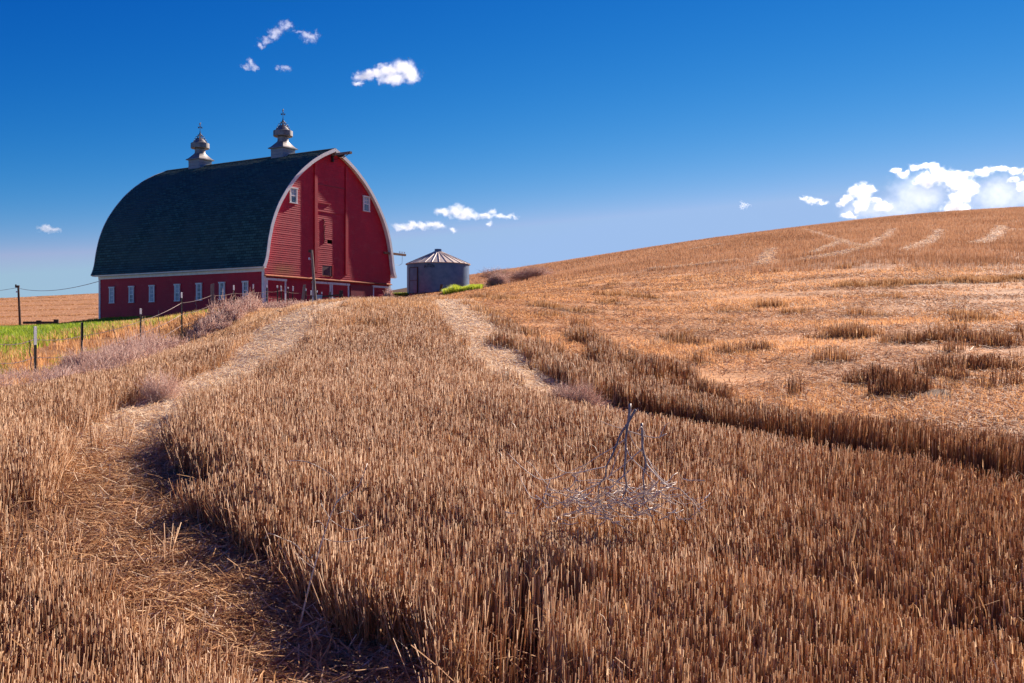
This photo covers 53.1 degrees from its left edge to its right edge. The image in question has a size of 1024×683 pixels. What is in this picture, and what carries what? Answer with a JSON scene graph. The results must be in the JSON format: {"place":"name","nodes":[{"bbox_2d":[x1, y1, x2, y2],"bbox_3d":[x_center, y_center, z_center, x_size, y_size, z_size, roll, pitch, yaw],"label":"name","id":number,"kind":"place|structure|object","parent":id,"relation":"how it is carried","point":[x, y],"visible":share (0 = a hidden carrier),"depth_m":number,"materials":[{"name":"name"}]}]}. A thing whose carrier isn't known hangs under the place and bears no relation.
{"place":"outdoors","nodes":[
{"label":"outdoors","id":0,"kind":"place"},
{"bbox_2d":[0,309,208,373],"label":"green grass","id":1,"kind":"structure","parent":0,"point":[15,331],"depth_m":35.35,"materials":[{"name":"green plant"}]},
{"bbox_2d":[392,292,407,296],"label":"green grass","id":2,"kind":"structure","parent":0,"point":[396,294],"depth_m":72.35,"materials":[{"name":"green plant"}]},
{"bbox_2d":[441,284,484,294],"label":"green grass","id":3,"kind":"structure","parent":0,"point":[452,288],"depth_m":62.29,"materials":[{"name":"green plant"}]},
{"bbox_2d":[0,212,1023,682],"bbox_3d":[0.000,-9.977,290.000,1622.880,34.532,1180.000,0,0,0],"label":"ground","id":4,"kind":"structure","parent":0,"point":[706,372],"depth_m":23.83,"materials":[{"name":"beige plant"}]},
{"bbox_2d":[15,284,20,325],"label":"utility pole","id":5,"kind":"object","parent":4,"relation":"on","point":[18,293],"visible":0.92,"depth_m":104.92,"materials":[{"name":"brown wood"}]},
{"bbox_2d":[0,281,98,290],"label":"power line","id":6,"kind":"object","parent":5,"relation":"attached to","point":[53,290],"visible":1,"depth_m":83.12,"materials":[{"name":"grey metal"}]},
{"bbox_2d":[34,326,36,370],"bbox_3d":[-10.239,0.445,21.978,0.064,1.541,0.074,0,0,-11],"label":"fence post","id":7,"kind":"object","parent":4,"relation":"on","point":[35,346],"visible":0.63,"depth_m":22.00,"materials":[{"name":"white metal"}]},
{"bbox_2d":[23,319,58,324],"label":"rail fence","id":8,"kind":"object","parent":4,"relation":"on","point":[36,322],"visible":0.48,"depth_m":83.91,"materials":[{"name":"brown wood"}]},
{"bbox_2d":[0,293,98,325],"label":"stubble","id":9,"kind":"object","parent":4,"relation":"on","point":[52,309],"visible":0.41,"depth_m":198.88,"materials":[{"name":"brown plant"}]},
{"bbox_2d":[81,322,82,355],"bbox_3d":[-10.921,0.196,25.975,0.065,1.369,0.076,1,0,5],"label":"fence post","id":10,"kind":"object","parent":4,"relation":"on","point":[81,337],"visible":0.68,"depth_m":25.97,"materials":[{"name":"black metal"}]},
{"bbox_2d":[51,344,155,370],"bbox_3d":[-6.969,0.419,17.805,2.029,0.809,1.213,0,0,-12],"label":"tumbleweed","id":11,"kind":"object","parent":4,"relation":"on","point":[72,356],"visible":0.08,"depth_m":17.53,"materials":[{"name":"beige plant"}]},
{"bbox_2d":[140,308,141,336],"bbox_3d":[-10.514,-0.137,28.981,0.057,1.593,0.066,0,0,0],"label":"fence post","id":12,"kind":"object","parent":4,"relation":"on","point":[141,321],"visible":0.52,"depth_m":28.98,"materials":[{"name":"black metal"}]},
{"bbox_2d":[0,289,310,386],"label":"weed bank","id":13,"kind":"structure","parent":4,"relation":"on","point":[227,315],"depth_m":19.47,"materials":[{"name":"beige plant"}]},
{"bbox_2d":[29,340,31,370],"bbox_3d":[-9.830,0.450,20.940,0.103,0.971,0.025,0,0,0],"label":"wire stay","id":14,"kind":"object","parent":13,"relation":"on","point":[30,355],"visible":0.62,"depth_m":20.93,"materials":[{"name":"grey metal"}]},
{"bbox_2d":[126,365,189,404],"bbox_3d":[-3.297,0.475,9.589,0.642,0.549,0.627,0,0,0],"label":"tumbleweed","id":15,"kind":"object","parent":4,"relation":"on","point":[158,392],"visible":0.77,"depth_m":9.53,"materials":[{"name":"beige plant"}]},
{"bbox_2d":[181,292,182,339],"bbox_3d":[-10.639,-0.702,32.980,0.057,1.763,0.066,-1,0,-6],"label":"fence post","id":16,"kind":"object","parent":4,"relation":"on","point":[181,317],"visible":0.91,"depth_m":32.97,"materials":[{"name":"brown metal"}]},
{"bbox_2d":[0,298,279,364],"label":"barbed wire","id":17,"kind":"object","parent":16,"relation":"attached to","point":[108,346],"visible":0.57,"depth_m":26.63,"materials":[{"name":"grey metal"}]},
{"bbox_2d":[0,290,314,345],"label":"barbed wire","id":18,"kind":"object","parent":16,"relation":"attached to","point":[133,323],"visible":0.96,"depth_m":28.21,"materials":[{"name":"grey metal"}]},
{"bbox_2d":[210,284,213,310],"bbox_3d":[-10.826,-1.396,37.000,0.125,1.411,0.125,0,0,-20],"label":"wooden post","id":19,"kind":"object","parent":4,"relation":"on","point":[212,293],"visible":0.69,"depth_m":36.94,"materials":[{"name":"brown wood"}]},
{"bbox_2d":[91,109,405,318],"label":"barn","id":20,"kind":"structure","parent":4,"relation":"on","point":[199,225],"depth_m":62.57,"materials":[{"name":"red wood"}]},
{"bbox_2d":[108,287,114,302],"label":"window","id":21,"kind":"structure","parent":20,"relation":"in","point":[111,289],"depth_m":65.02,"materials":[{"name":"white paint"}]},
{"bbox_2d":[128,286,134,302],"bbox_3d":[-23.808,-2.947,64.021,0.530,1.055,0.085,0,0,32],"label":"window","id":22,"kind":"structure","parent":20,"relation":"in","point":[131,288],"depth_m":64.02,"materials":[{"name":"white paint"}]},
{"bbox_2d":[148,285,154,301],"bbox_3d":[-22.166,-2.947,62.986,0.540,1.055,0.085,0,0,32],"label":"window","id":23,"kind":"structure","parent":20,"relation":"in","point":[151,287],"depth_m":62.99,"materials":[{"name":"white paint"}]},
{"bbox_2d":[173,284,180,300],"bbox_3d":[-20.206,-2.947,61.761,0.540,1.055,0.085,0,0,32],"label":"window","id":24,"kind":"structure","parent":20,"relation":"in","point":[176,286],"depth_m":61.79,"materials":[{"name":"white paint"}]},
{"bbox_2d":[195,283,202,300],"bbox_3d":[-18.580,-2.947,60.754,0.540,1.055,0.085,0,0,32],"label":"window","id":25,"kind":"structure","parent":20,"relation":"in","point":[198,285],"depth_m":60.77,"materials":[{"name":"white paint"}]},
{"bbox_2d":[218,282,225,299],"bbox_3d":[-16.921,-2.947,59.714,0.530,1.055,0.085,0,0,32],"label":"window","id":26,"kind":"structure","parent":20,"relation":"in","point":[221,284],"depth_m":59.73,"materials":[{"name":"white paint"}]},
{"bbox_2d":[241,281,248,298],"bbox_3d":[-15.293,-2.947,58.695,0.510,1.055,0.085,0,0,32],"label":"window","id":27,"kind":"structure","parent":20,"relation":"in","point":[245,284],"depth_m":58.70,"materials":[{"name":"white paint"}]},
{"bbox_2d":[266,278,286,302],"bbox_3d":[-13.521,-2.485,58.751,0.078,2.270,1.640,0,0,32],"label":"door","id":28,"kind":"structure","parent":20,"relation":"in","point":[272,286],"depth_m":58.72,"materials":[{"name":"white paint"}]},
{"bbox_2d":[289,187,297,203],"bbox_3d":[-12.751,-8.543,59.859,0.085,0.945,0.670,0,0,32],"label":"window","id":29,"kind":"structure","parent":20,"relation":"in","point":[293,190],"depth_m":59.87,"materials":[{"name":"white paint"}]},
{"bbox_2d":[312,281,331,301],"bbox_3d":[-11.514,-2.485,61.969,0.078,2.270,1.700,0,0,32],"label":"door","id":30,"kind":"structure","parent":20,"relation":"in","point":[322,287],"depth_m":62.05,"materials":[{"name":"white paint"}]},
{"bbox_2d":[322,265,332,276],"bbox_3d":[-11.262,-4.320,62.388,0.140,0.740,0.940,0,0,32],"label":"hatch door","id":31,"kind":"structure","parent":20,"relation":"in","point":[327,271],"depth_m":62.40,"materials":[{"name":"red paint"}]},
{"bbox_2d":[317,155,344,214],"bbox_3d":[-11.052,-9.540,62.630,0.014,3.340,2.440,0,0,32],"label":"hay door","id":32,"kind":"structure","parent":20,"relation":"in","point":[330,173],"depth_m":62.64,"materials":[{"name":"red paint"}]},
{"bbox_2d":[331,282,349,297],"bbox_3d":[-10.622,-2.485,63.390,0.078,2.270,1.700,0,0,32],"label":"door","id":33,"kind":"structure","parent":20,"relation":"in","point":[335,287],"depth_m":63.33,"materials":[{"name":"white paint"}]},
{"bbox_2d":[350,285,372,297],"bbox_3d":[-9.559,-2.460,65.058,0.108,2.180,2.140,0,0,32],"label":"sliding door","id":34,"kind":"structure","parent":20,"relation":"in","point":[355,290],"depth_m":64.94,"materials":[{"name":"red paint"}]},
{"bbox_2d":[362,195,370,211],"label":"window","id":35,"kind":"structure","parent":20,"relation":"in","point":[366,199],"depth_m":65.41,"materials":[{"name":"white paint"}]},
{"bbox_2d":[372,285,388,296],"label":"door","id":36,"kind":"structure","parent":20,"relation":"in","point":[380,290],"depth_m":66.62,"materials":[{"name":"white paint"}]},
{"bbox_2d":[266,285,267,303],"bbox_3d":[-11.000,-1.820,45.976,0.064,1.405,0.074,-1,0,-7],"label":"fence post","id":37,"kind":"object","parent":4,"relation":"on","point":[267,294],"visible":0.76,"depth_m":45.99,"materials":[{"name":"brown metal"}]},
{"bbox_2d":[301,285,305,299],"bbox_3d":[-10.434,-2.039,51.034,0.130,1.642,0.130,7,-3,-20],"label":"wooden post","id":38,"kind":"object","parent":4,"relation":"on","point":[303,292],"visible":0.39,"depth_m":50.98,"materials":[{"name":"brown wood"}]},
{"bbox_2d":[308,250,316,301],"bbox_3d":[-10.088,-2.916,51.988,0.503,3.484,0.167,0,0,-4],"label":"leaning pole","id":39,"kind":"object","parent":4,"relation":"on","point":[313,275],"visible":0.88,"depth_m":51.94,"materials":[{"name":"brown wood"}]},
{"bbox_2d":[265,460,367,626],"bbox_3d":[-0.718,0.786,3.750,0.380,0.704,0.120,0,0,0],"label":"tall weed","id":40,"kind":"object","parent":4,"relation":"on","point":[337,501],"visible":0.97,"depth_m":3.75,"materials":[{"name":"brown plant"}]},
{"bbox_2d":[322,294,342,299],"bbox_3d":[-9.749,-2.137,55.485,1.150,0.890,0.090,0,0,0],"label":"broken rail","id":41,"kind":"object","parent":4,"relation":"on","point":[330,296],"visible":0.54,"depth_m":55.47,"materials":[{"name":"brown wood"}]},
{"bbox_2d":[384,288,393,296],"bbox_3d":[-6.874,-2.353,57.003,0.925,1.560,0.912,0,0,0],"label":"dry weed","id":42,"kind":"object","parent":4,"relation":"on","point":[390,293],"visible":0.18,"depth_m":56.92,"materials":[{"name":"beige plant"}]},
{"bbox_2d":[406,249,470,293],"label":"grain bin","id":43,"kind":"object","parent":4,"relation":"on","point":[432,271],"visible":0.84,"depth_m":73.08,"materials":[{"name":"metal"}]},
{"bbox_2d":[409,267,417,292],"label":"door","id":44,"kind":"structure","parent":43,"relation":"in","point":[413,271],"depth_m":73.34,"materials":[{"name":"metal"}]},
{"bbox_2d":[484,272,511,285],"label":"dry bush","id":45,"kind":"object","parent":4,"relation":"on","point":[493,279],"visible":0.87,"depth_m":69.65,"materials":[{"name":"brown plant"}]},
{"bbox_2d":[0,260,1023,682],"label":"stubble","id":46,"kind":"object","parent":4,"relation":"on","point":[424,432],"visible":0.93,"depth_m":4.67,"materials":[{"name":"brown plant"}]},
{"bbox_2d":[543,376,611,408],"bbox_3d":[0.479,0.554,8.005,0.706,0.612,0.687,0,0,0],"label":"tumbleweed","id":47,"kind":"object","parent":46,"relation":"on","point":[580,394],"visible":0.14,"depth_m":7.95,"materials":[{"name":"beige plant"}]},
{"bbox_2d":[505,403,709,533],"bbox_3d":[0.398,0.533,4.275,0.856,0.534,0.335,0,0,0],"label":"dead branch","id":48,"kind":"object","parent":46,"relation":"on","point":[644,493],"visible":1,"depth_m":4.27,"materials":[{"name":"grey wood"}]},
{"bbox_2d":[0,261,1023,432],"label":"dry grass","id":49,"kind":"structure","parent":4,"relation":"on","point":[71,344],"depth_m":23.92,"materials":[{"name":"beige plant"}]},
{"bbox_2d":[471,264,559,280],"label":"dry bush","id":50,"kind":"object","parent":4,"relation":"on","point":[527,273],"visible":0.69,"depth_m":72.35,"materials":[{"name":"brown plant"}]},
{"bbox_2d":[469,206,1023,288],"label":"hill stubble","id":51,"kind":"object","parent":4,"relation":"on","point":[910,231],"visible":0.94,"depth_m":62.51,"materials":[{"name":"beige plant"}]},
{"bbox_2d":[0,0,1023,297],"label":"sky","id":52,"kind":"structure","parent":0,"point":[505,134],"materials":[{"name":"blue"}]}
]}

